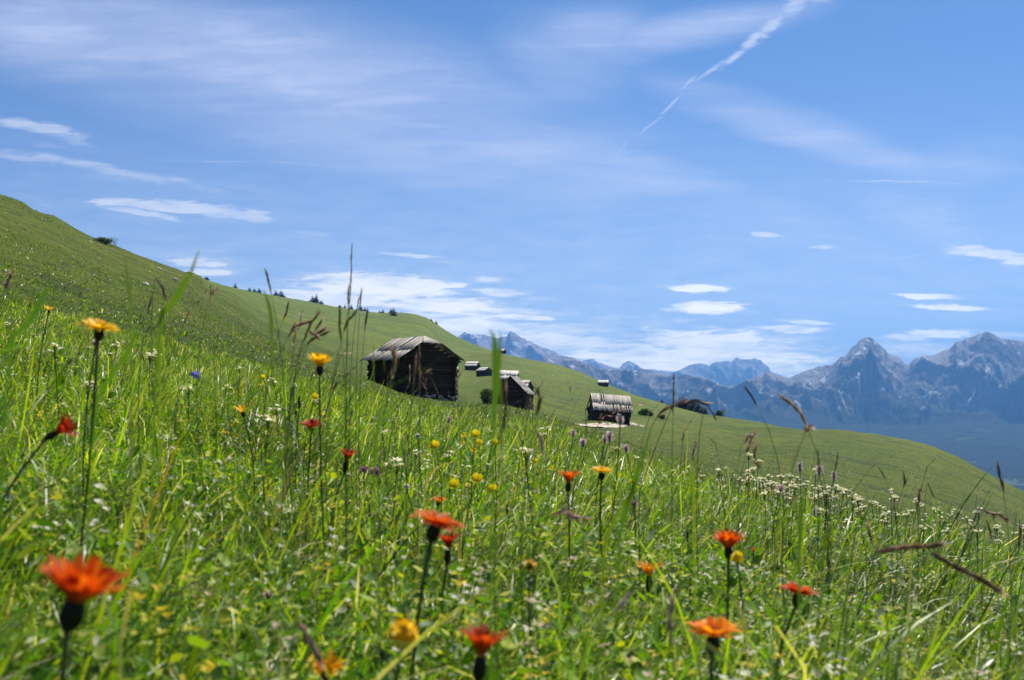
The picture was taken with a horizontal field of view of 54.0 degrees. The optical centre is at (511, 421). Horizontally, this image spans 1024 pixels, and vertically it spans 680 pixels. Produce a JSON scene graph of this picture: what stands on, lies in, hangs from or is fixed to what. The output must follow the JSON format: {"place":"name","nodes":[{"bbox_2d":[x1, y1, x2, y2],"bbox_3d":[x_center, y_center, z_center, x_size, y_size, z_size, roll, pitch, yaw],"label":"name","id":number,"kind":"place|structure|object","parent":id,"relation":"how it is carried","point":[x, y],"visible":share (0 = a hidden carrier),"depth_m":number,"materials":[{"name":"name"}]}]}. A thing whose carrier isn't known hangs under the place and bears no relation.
{"place":"outdoors","nodes":[
{"label":"outdoors","id":0,"kind":"place"},
{"bbox_2d":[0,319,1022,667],"bbox_3d":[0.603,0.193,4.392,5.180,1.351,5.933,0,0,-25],"label":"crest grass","id":1,"kind":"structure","parent":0,"point":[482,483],"depth_m":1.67,"materials":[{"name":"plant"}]},
{"bbox_2d":[459,331,563,360],"bbox_3d":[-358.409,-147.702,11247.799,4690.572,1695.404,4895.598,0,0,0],"label":"rocky massif","id":2,"kind":"structure","parent":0,"point":[514,344],"depth_m":10926.62,"materials":[{"name":"stone"}]},
{"bbox_2d":[0,194,1023,679],"bbox_3d":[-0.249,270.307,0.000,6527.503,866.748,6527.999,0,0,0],"label":"hillside ground","id":3,"kind":"structure","parent":0,"point":[382,329],"depth_m":91.40,"materials":[{"name":"plant"}]},
{"bbox_2d":[0,278,52,556],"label":"grass blade","id":4,"kind":"object","parent":3,"relation":"on","point":[31,318],"visible":1,"depth_m":0.50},
{"bbox_2d":[2,411,80,501],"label":"red flower","id":5,"kind":"object","parent":3,"relation":"on","point":[66,425],"visible":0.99,"depth_m":0.82,"materials":[{"name":"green plant"}]},
{"bbox_2d":[36,305,53,410],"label":"yellow flower","id":6,"kind":"object","parent":3,"relation":"on","point":[49,309],"visible":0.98,"depth_m":2.13,"materials":[{"name":"green plant"}]},
{"bbox_2d":[47,342,69,425],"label":"white flower","id":7,"kind":"object","parent":3,"relation":"on","point":[55,356],"visible":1,"depth_m":1.86,"materials":[{"name":"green plant"}]},
{"bbox_2d":[39,553,130,679],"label":"orange flower","id":8,"kind":"object","parent":3,"relation":"on","point":[78,583],"visible":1,"depth_m":0.38,"materials":[{"name":"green plant"}]},
{"bbox_2d":[82,339,99,505],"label":"stem","id":9,"kind":"object","parent":3,"relation":"on","point":[93,343],"visible":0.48,"depth_m":1.22,"materials":[{"name":"green plant"}]},
{"bbox_2d":[77,317,118,552],"bbox_3d":[-0.355,0.047,0.854,0.046,0.272,0.038,0,0,0],"label":"yellow flower","id":10,"kind":"object","parent":3,"relation":"on","point":[99,326],"visible":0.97,"depth_m":0.86,"materials":[{"name":"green plant"}]},
{"bbox_2d":[92,236,116,246],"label":"bush","id":11,"kind":"object","parent":3,"relation":"on","point":[103,240],"visible":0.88,"depth_m":83.76,"materials":[{"name":"green plant"}]},
{"bbox_2d":[82,320,139,669],"bbox_3d":[-0.266,0.071,0.663,0.043,0.275,0.008,0,0,0],"label":"grass blade","id":12,"kind":"object","parent":3,"relation":"on","point":[115,370],"visible":0.91,"depth_m":0.66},
{"bbox_2d":[126,405,130,529],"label":"grass stalk","id":13,"kind":"object","parent":3,"relation":"on","point":[129,414],"depth_m":1.18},
{"bbox_2d":[125,256,133,670],"bbox_3d":[-0.267,0.046,0.703,0.005,0.330,0.008,0,0,0],"label":"grass blade","id":14,"kind":"object","parent":3,"relation":"on","point":[130,301],"visible":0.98,"depth_m":0.70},
{"bbox_2d":[138,296,151,513],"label":"grass stalk","id":15,"kind":"object","parent":3,"relation":"on","point":[138,401],"depth_m":1.30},
{"bbox_2d":[151,277,167,548],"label":"grass stalk","id":16,"kind":"object","parent":3,"relation":"on","point":[162,287],"depth_m":1.05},
{"bbox_2d":[146,271,191,679],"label":"grass blade","id":17,"kind":"object","parent":3,"relation":"on","point":[175,298],"visible":1,"depth_m":0.62,"materials":[{"name":"plant"}]},
{"bbox_2d":[155,336,182,675],"bbox_3d":[-0.240,0.077,0.703,0.023,0.274,0.008,0,0,0],"label":"grass blade","id":18,"kind":"object","parent":3,"relation":"on","point":[159,373],"visible":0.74,"depth_m":0.70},
{"bbox_2d":[154,250,198,679],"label":"grass blade","id":19,"kind":"object","parent":3,"relation":"on","point":[191,269],"visible":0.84,"depth_m":0.64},
{"bbox_2d":[118,587,255,679],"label":"grass blade","id":20,"kind":"object","parent":3,"relation":"on","point":[127,606],"visible":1,"depth_m":0.42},
{"bbox_2d":[196,286,218,513],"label":"grass stalk","id":21,"kind":"object","parent":3,"relation":"on","point":[212,292],"depth_m":1.44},
{"bbox_2d":[232,403,254,519],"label":"yellow flower","id":22,"kind":"object","parent":3,"relation":"on","point":[243,414],"visible":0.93,"depth_m":1.46,"materials":[{"name":"green plant"}]},
{"bbox_2d":[262,288,274,676],"bbox_3d":[-0.182,0.063,0.753,0.008,0.326,0.008,0,0,0],"label":"grass blade","id":23,"kind":"object","parent":3,"relation":"on","point":[271,323],"visible":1,"depth_m":0.75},
{"bbox_2d":[257,414,280,501],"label":"white flower","id":24,"kind":"object","parent":3,"relation":"on","point":[268,419],"visible":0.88,"depth_m":1.62,"materials":[{"name":"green plant"}]},
{"bbox_2d":[264,268,285,578],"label":"grass stalk","id":25,"kind":"object","parent":3,"relation":"on","point":[268,280],"depth_m":1.11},
{"bbox_2d":[264,301,288,531],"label":"grass stalk","id":26,"kind":"object","parent":3,"relation":"on","point":[264,411],"depth_m":1.31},
{"bbox_2d":[261,320,313,550],"bbox_3d":[-0.263,0.034,1.174,0.063,0.306,0.032,0,0,35],"label":"grass stalk","id":27,"kind":"object","parent":3,"relation":"on","point":[297,324],"depth_m":1.17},
{"bbox_2d":[295,396,301,508],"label":"plantain flower","id":28,"kind":"object","parent":3,"relation":"on","point":[299,404],"visible":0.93,"depth_m":1.57,"materials":[{"name":"green plant"}]},
{"bbox_2d":[286,307,321,559],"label":"grass stalk","id":29,"kind":"object","parent":3,"relation":"on","point":[314,318],"depth_m":1.17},
{"bbox_2d":[286,621,324,679],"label":"grass stalk","id":30,"kind":"object","parent":3,"relation":"on","point":[312,645],"depth_m":0.55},
{"bbox_2d":[287,317,323,565],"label":"grass stalk","id":31,"kind":"object","parent":3,"relation":"on","point":[319,323],"depth_m":1.17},
{"bbox_2d":[289,330,330,565],"bbox_3d":[-0.240,0.041,1.183,0.067,0.299,0.024,0,0,41],"label":"grass stalk","id":32,"kind":"object","parent":3,"relation":"on","point":[321,335],"depth_m":1.19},
{"bbox_2d":[292,325,328,565],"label":"grass stalk","id":33,"kind":"object","parent":3,"relation":"on","point":[317,333],"depth_m":1.12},
{"bbox_2d":[300,418,322,545],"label":"red flower","id":34,"kind":"object","parent":3,"relation":"on","point":[311,423],"visible":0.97,"depth_m":1.34,"materials":[{"name":"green plant"}]},
{"bbox_2d":[307,352,331,573],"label":"yellow flower","id":35,"kind":"object","parent":3,"relation":"on","point":[319,360],"visible":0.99,"depth_m":1.21,"materials":[{"name":"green plant"}]},
{"bbox_2d":[307,649,347,679],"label":"yellow flower","id":36,"kind":"object","parent":3,"relation":"on","point":[333,665],"visible":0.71,"depth_m":0.66,"materials":[{"name":"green plant"}]},
{"bbox_2d":[325,307,358,589],"bbox_3d":[-0.176,0.048,1.043,0.036,0.334,0.008,0,0,0],"label":"grass stalk","id":37,"kind":"object","parent":3,"relation":"on","point":[339,425],"depth_m":1.04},
{"bbox_2d":[338,307,348,595],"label":"grass stalk","id":38,"kind":"object","parent":3,"relation":"on","point":[339,325],"depth_m":1.04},
{"bbox_2d":[328,447,358,550],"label":"red flower","id":39,"kind":"object","parent":3,"relation":"on","point":[345,464],"visible":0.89,"depth_m":1.24,"materials":[{"name":"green plant"}]},
{"bbox_2d":[345,246,351,541],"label":"grass stalk","id":40,"kind":"object","parent":3,"relation":"on","point":[346,377],"depth_m":1.30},
{"bbox_2d":[349,296,359,529],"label":"grass stalk","id":41,"kind":"object","parent":3,"relation":"on","point":[349,397],"depth_m":1.57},
{"bbox_2d":[356,286,362,525],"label":"grass stalk","id":42,"kind":"object","parent":3,"relation":"on","point":[356,389],"depth_m":1.56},
{"bbox_2d":[358,308,367,533],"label":"grass stalk","id":43,"kind":"object","parent":3,"relation":"on","point":[366,317],"depth_m":1.31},
{"bbox_2d":[368,396,384,657],"bbox_3d":[-0.115,0.106,0.854,0.016,0.256,0.009,0,0,0],"label":"grass blade","id":44,"kind":"object","parent":3,"relation":"on","point":[375,443],"visible":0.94,"depth_m":0.85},
{"bbox_2d":[378,345,396,584],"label":"grass stalk","id":45,"kind":"object","parent":3,"relation":"on","point":[394,355],"depth_m":1.04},
{"bbox_2d":[375,457,403,536],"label":"white flower","id":46,"kind":"object","parent":3,"relation":"on","point":[396,465],"visible":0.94,"depth_m":1.48,"materials":[{"name":"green plant"}]},
{"bbox_2d":[386,618,419,679],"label":"yellow flower","id":47,"kind":"object","parent":3,"relation":"on","point":[402,632],"visible":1,"depth_m":0.54,"materials":[{"name":"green plant"}]},
{"bbox_2d":[399,354,417,598],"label":"grass stalk","id":48,"kind":"object","parent":3,"relation":"on","point":[404,457],"depth_m":1.17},
{"bbox_2d":[360,336,464,401],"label":"log hut","id":49,"kind":"object","parent":3,"relation":"on","point":[441,359],"visible":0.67,"depth_m":66.56,"materials":[{"name":"wood"}]},
{"bbox_2d":[416,342,419,574],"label":"grass stalk","id":50,"kind":"object","parent":3,"relation":"on","point":[419,451],"depth_m":1.17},
{"bbox_2d":[418,368,432,573],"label":"grass stalk","id":51,"kind":"object","parent":3,"relation":"on","point":[426,372],"depth_m":1.30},
{"bbox_2d":[428,440,441,513],"bbox_3d":[-0.111,0.120,1.465,0.017,0.187,0.029,0,0,10],"label":"buttercup","id":52,"kind":"object","parent":3,"relation":"on","point":[434,444],"visible":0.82,"depth_m":1.46,"materials":[{"name":"yellow plant"}]},
{"bbox_2d":[410,509,465,679],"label":"orange flower","id":53,"kind":"object","parent":3,"relation":"on","point":[435,520],"visible":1,"depth_m":0.66,"materials":[{"name":"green plant"}]},
{"bbox_2d":[439,530,460,644],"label":"red flower","id":54,"kind":"object","parent":3,"relation":"on","point":[448,539],"visible":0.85,"depth_m":0.94,"materials":[{"name":"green plant"}]},
{"bbox_2d":[448,479,459,555],"bbox_3d":[-0.075,0.150,1.346,0.015,0.147,0.029,0,0,21],"label":"buttercup","id":55,"kind":"object","parent":3,"relation":"on","point":[453,483],"visible":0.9,"depth_m":1.34,"materials":[{"name":"yellow plant"}]},
{"bbox_2d":[455,371,462,538],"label":"grass stalk","id":56,"kind":"object","parent":3,"relation":"on","point":[460,373],"depth_m":1.30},
{"bbox_2d":[461,473,482,580],"bbox_3d":[-0.051,0.147,1.257,0.014,0.166,0.035,0,0,-44],"label":"buttercup","id":57,"kind":"object","parent":3,"relation":"on","point":[475,478],"visible":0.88,"depth_m":1.25,"materials":[{"name":"yellow plant"}]},
{"bbox_2d":[464,361,480,369],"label":"log hut","id":58,"kind":"object","parent":3,"relation":"on","point":[471,365],"visible":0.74,"depth_m":398.73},
{"bbox_2d":[470,430,479,537],"bbox_3d":[-0.063,0.116,1.614,0.014,0.205,0.031,0,0,-24],"label":"buttercup","id":59,"kind":"object","parent":3,"relation":"on","point":[474,433],"visible":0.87,"depth_m":1.61,"materials":[{"name":"yellow plant"}]},
{"bbox_2d":[476,367,491,376],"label":"log hut","id":60,"kind":"object","parent":3,"relation":"on","point":[484,371],"visible":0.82,"depth_m":328.91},
{"bbox_2d":[460,623,508,679],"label":"red flower","id":61,"kind":"object","parent":3,"relation":"on","point":[483,641],"visible":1,"depth_m":0.55,"materials":[{"name":"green plant"}]},
{"bbox_2d":[479,389,491,403],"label":"bush","id":62,"kind":"object","parent":3,"relation":"on","point":[485,394],"visible":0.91,"depth_m":123.66,"materials":[{"name":"green plant"}]},
{"bbox_2d":[489,329,499,679],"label":"grass blade","id":63,"kind":"object","parent":3,"relation":"on","point":[495,372],"visible":1,"depth_m":0.55,"materials":[{"name":"plant"}]},
{"bbox_2d":[0,278,991,633],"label":"grass panicles","id":64,"kind":"object","parent":3,"relation":"on","point":[496,438],"depth_m":1.70,"materials":[{"name":"plant"}]},
{"bbox_2d":[496,331,501,679],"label":"grass blade","id":65,"kind":"object","parent":3,"relation":"on","point":[500,387],"visible":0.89,"depth_m":0.58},
{"bbox_2d":[494,379,507,672],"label":"grass stalk","id":66,"kind":"object","parent":3,"relation":"on","point":[505,410],"depth_m":0.78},
{"bbox_2d":[455,507,546,679],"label":"grass blade","id":67,"kind":"object","parent":3,"relation":"on","point":[459,571],"visible":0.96,"depth_m":0.75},
{"bbox_2d":[501,370,518,382],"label":"log hut","id":68,"kind":"object","parent":3,"relation":"on","point":[505,374],"visible":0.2,"depth_m":223.99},
{"bbox_2d":[0,334,1020,679],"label":"meadow florets","id":69,"kind":"object","parent":3,"relation":"on","point":[276,624],"visible":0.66,"depth_m":0.82,"materials":[{"name":"white plant"}]},
{"bbox_2d":[0,289,1023,679],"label":"meadow grass","id":70,"kind":"structure","parent":3,"relation":"on","point":[28,619],"depth_m":1.40,"materials":[{"name":"plant"}]},
{"bbox_2d":[0,321,1023,679],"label":"meadow herbs","id":71,"kind":"object","parent":3,"relation":"on","point":[422,653],"visible":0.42,"depth_m":1.09,"materials":[{"name":"green plant"}]},
{"bbox_2d":[497,376,534,409],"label":"log hut","id":72,"kind":"object","parent":3,"relation":"on","point":[518,389],"visible":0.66,"depth_m":127.67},
{"bbox_2d":[522,558,536,679],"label":"yellow flower","id":73,"kind":"object","parent":3,"relation":"on","point":[532,565],"visible":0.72,"depth_m":0.81,"materials":[{"name":"green plant"}]},
{"bbox_2d":[520,381,543,679],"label":"grass stalk","id":74,"kind":"object","parent":3,"relation":"on","point":[539,402],"depth_m":0.78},
{"bbox_2d":[520,447,545,564],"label":"white flower","id":75,"kind":"object","parent":3,"relation":"on","point":[526,459],"visible":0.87,"depth_m":1.59,"materials":[{"name":"green plant"}]},
{"bbox_2d":[532,432,544,671],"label":"grass stalk","id":76,"kind":"object","parent":3,"relation":"on","point":[541,442],"depth_m":0.85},
{"bbox_2d":[532,505,594,653],"bbox_3d":[0.045,0.168,0.916,0.060,0.183,0.022,0,0,29],"label":"grass stalk","id":77,"kind":"object","parent":3,"relation":"on","point":[570,514],"depth_m":0.91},
{"bbox_2d":[558,469,580,584],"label":"orange flower","id":78,"kind":"object","parent":3,"relation":"on","point":[569,477],"visible":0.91,"depth_m":1.26,"materials":[{"name":"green plant"}]},
{"bbox_2d":[589,465,613,593],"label":"yellow flower","id":79,"kind":"object","parent":3,"relation":"on","point":[600,469],"visible":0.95,"depth_m":1.34,"materials":[{"name":"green plant"}]},
{"bbox_2d":[594,430,613,527],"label":"plantain flower","id":80,"kind":"object","parent":3,"relation":"on","point":[609,435],"visible":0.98,"depth_m":1.89,"materials":[{"name":"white plant"}]},
{"bbox_2d":[586,393,632,424],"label":"log hut","id":81,"kind":"object","parent":3,"relation":"on","point":[600,404],"visible":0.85,"depth_m":138.49,"materials":[{"name":"wood"}]},
{"bbox_2d":[594,591,629,679],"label":"grass stalk","id":82,"kind":"object","parent":3,"relation":"on","point":[622,603],"depth_m":0.58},
{"bbox_2d":[606,413,623,561],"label":"plantain flower","id":83,"kind":"object","parent":3,"relation":"on","point":[620,418],"visible":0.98,"depth_m":1.69,"materials":[{"name":"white plant"}]},
{"bbox_2d":[600,481,635,679],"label":"grass blade","id":84,"kind":"object","parent":3,"relation":"on","point":[613,521],"visible":1,"depth_m":0.52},
{"bbox_2d":[614,430,651,679],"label":"grass blade","id":85,"kind":"object","parent":3,"relation":"on","point":[626,510],"visible":1,"depth_m":0.52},
{"bbox_2d":[637,561,663,629],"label":"orange flower","id":86,"kind":"object","parent":3,"relation":"on","point":[647,568],"visible":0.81,"depth_m":1.13,"materials":[{"name":"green plant"}]},
{"bbox_2d":[666,592,676,679],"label":"grass stalk","id":87,"kind":"object","parent":3,"relation":"on","point":[670,611],"depth_m":0.55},
{"bbox_2d":[671,375,674,591],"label":"grass stalk","id":88,"kind":"object","parent":3,"relation":"on","point":[671,486],"depth_m":1.24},
{"bbox_2d":[638,399,711,623],"bbox_3d":[0.201,0.122,1.240,0.093,0.301,0.025,0,0,19],"label":"grass stalk","id":89,"kind":"object","parent":3,"relation":"on","point":[683,402],"depth_m":1.24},
{"bbox_2d":[618,598,739,679],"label":"grass blade","id":90,"kind":"object","parent":3,"relation":"on","point":[704,643],"visible":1,"depth_m":0.42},
{"bbox_2d":[689,455,696,679],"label":"grass blade","id":91,"kind":"object","parent":3,"relation":"on","point":[693,490],"visible":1,"depth_m":0.75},
{"bbox_2d":[696,404,716,611],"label":"grass stalk","id":92,"kind":"object","parent":3,"relation":"on","point":[711,411],"depth_m":1.24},
{"bbox_2d":[685,616,743,679],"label":"orange flower","id":93,"kind":"object","parent":3,"relation":"on","point":[709,627],"visible":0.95,"depth_m":0.64,"materials":[{"name":"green plant"}]},
{"bbox_2d":[711,529,745,638],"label":"orange flower","id":94,"kind":"object","parent":3,"relation":"on","point":[727,540],"visible":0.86,"depth_m":0.97,"materials":[{"name":"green plant"}]},
{"bbox_2d":[717,588,749,679],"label":"grass blade","id":95,"kind":"object","parent":3,"relation":"on","point":[741,613],"visible":1,"depth_m":0.45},
{"bbox_2d":[730,550,745,679],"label":"yellow flower","id":96,"kind":"object","parent":3,"relation":"on","point":[736,556],"visible":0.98,"depth_m":0.91,"materials":[{"name":"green plant"}]},
{"bbox_2d":[737,428,757,621],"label":"grass stalk","id":97,"kind":"object","parent":3,"relation":"on","point":[750,435],"depth_m":1.43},
{"bbox_2d":[751,442,774,594],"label":"grass stalk","id":98,"kind":"object","parent":3,"relation":"on","point":[755,461],"depth_m":1.43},
{"bbox_2d":[744,387,783,639],"bbox_3d":[0.310,0.129,1.237,0.050,0.346,0.007,0,0,0],"label":"grass stalk","id":99,"kind":"object","parent":3,"relation":"on","point":[750,394],"depth_m":1.24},
{"bbox_2d":[771,489,798,679],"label":"grass blade","id":100,"kind":"object","parent":3,"relation":"on","point":[787,514],"visible":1,"depth_m":0.66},
{"bbox_2d":[773,581,819,679],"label":"orange flower","id":101,"kind":"object","parent":3,"relation":"on","point":[793,588],"visible":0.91,"depth_m":0.85,"materials":[{"name":"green plant"}]},
{"bbox_2d":[781,424,815,673],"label":"grass stalk","id":102,"kind":"object","parent":3,"relation":"on","point":[807,428],"depth_m":1.04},
{"bbox_2d":[797,485,803,679],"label":"grass blade","id":103,"kind":"object","parent":3,"relation":"on","point":[800,523],"visible":1,"depth_m":0.62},
{"bbox_2d":[777,394,831,641],"bbox_3d":[0.307,0.140,1.048,0.060,0.338,0.036,0,0,-42],"label":"grass stalk","id":104,"kind":"object","parent":3,"relation":"on","point":[791,403],"depth_m":1.04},
{"bbox_2d":[815,465,828,580],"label":"plantain flower","id":105,"kind":"object","parent":3,"relation":"on","point":[818,470],"visible":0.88,"depth_m":1.78,"materials":[{"name":"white plant"}]},
{"bbox_2d":[817,508,844,678],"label":"grass blade","id":106,"kind":"object","parent":3,"relation":"on","point":[826,537],"visible":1,"depth_m":0.70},
{"bbox_2d":[827,452,838,626],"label":"grass stalk","id":107,"kind":"object","parent":3,"relation":"on","point":[827,529],"depth_m":1.44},
{"bbox_2d":[866,521,888,663],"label":"grass stalk","id":108,"kind":"object","parent":3,"relation":"on","point":[869,531],"depth_m":0.91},
{"bbox_2d":[841,541,949,679],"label":"grass stalk","id":109,"kind":"object","parent":3,"relation":"on","point":[916,546],"depth_m":0.62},
{"bbox_2d":[896,552,1009,679],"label":"grass stalk","id":110,"kind":"object","parent":3,"relation":"on","point":[975,576],"depth_m":0.60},
{"bbox_2d":[981,520,993,661],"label":"grass stalk","id":111,"kind":"object","parent":3,"relation":"on","point":[989,529],"depth_m":1.30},
{"bbox_2d":[968,509,1010,657],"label":"grass stalk","id":112,"kind":"object","parent":3,"relation":"on","point":[1006,519],"depth_m":1.24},
{"bbox_2d":[994,461,1011,663],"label":"grass stalk","id":113,"kind":"object","parent":3,"relation":"on","point":[1001,480],"depth_m":1.24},
{"bbox_2d":[1015,520,1022,661],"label":"grass stalk","id":114,"kind":"object","parent":3,"relation":"on","point":[1020,536],"depth_m":1.30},
{"bbox_2d":[0,0,1023,377],"label":"sky","id":115,"kind":"structure","parent":0,"point":[668,185],"materials":[{"name":"blue"}]},
{"bbox_2d":[575,422,626,427],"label":"gravel path","id":116,"kind":"structure","parent":0,"point":[602,425],"depth_m":125.71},
{"bbox_2d":[583,357,787,385],"bbox_3d":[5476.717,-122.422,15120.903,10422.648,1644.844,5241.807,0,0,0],"label":"mountains","id":117,"kind":"structure","parent":0,"point":[736,371],"depth_m":14753.77,"materials":[{"name":"stone"}]},
{"bbox_2d":[539,332,1023,490],"bbox_3d":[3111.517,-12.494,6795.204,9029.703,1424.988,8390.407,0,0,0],"label":"mountain range","id":118,"kind":"structure","parent":0,"point":[964,399],"depth_m":7369.27,"materials":[{"name":"stone"}]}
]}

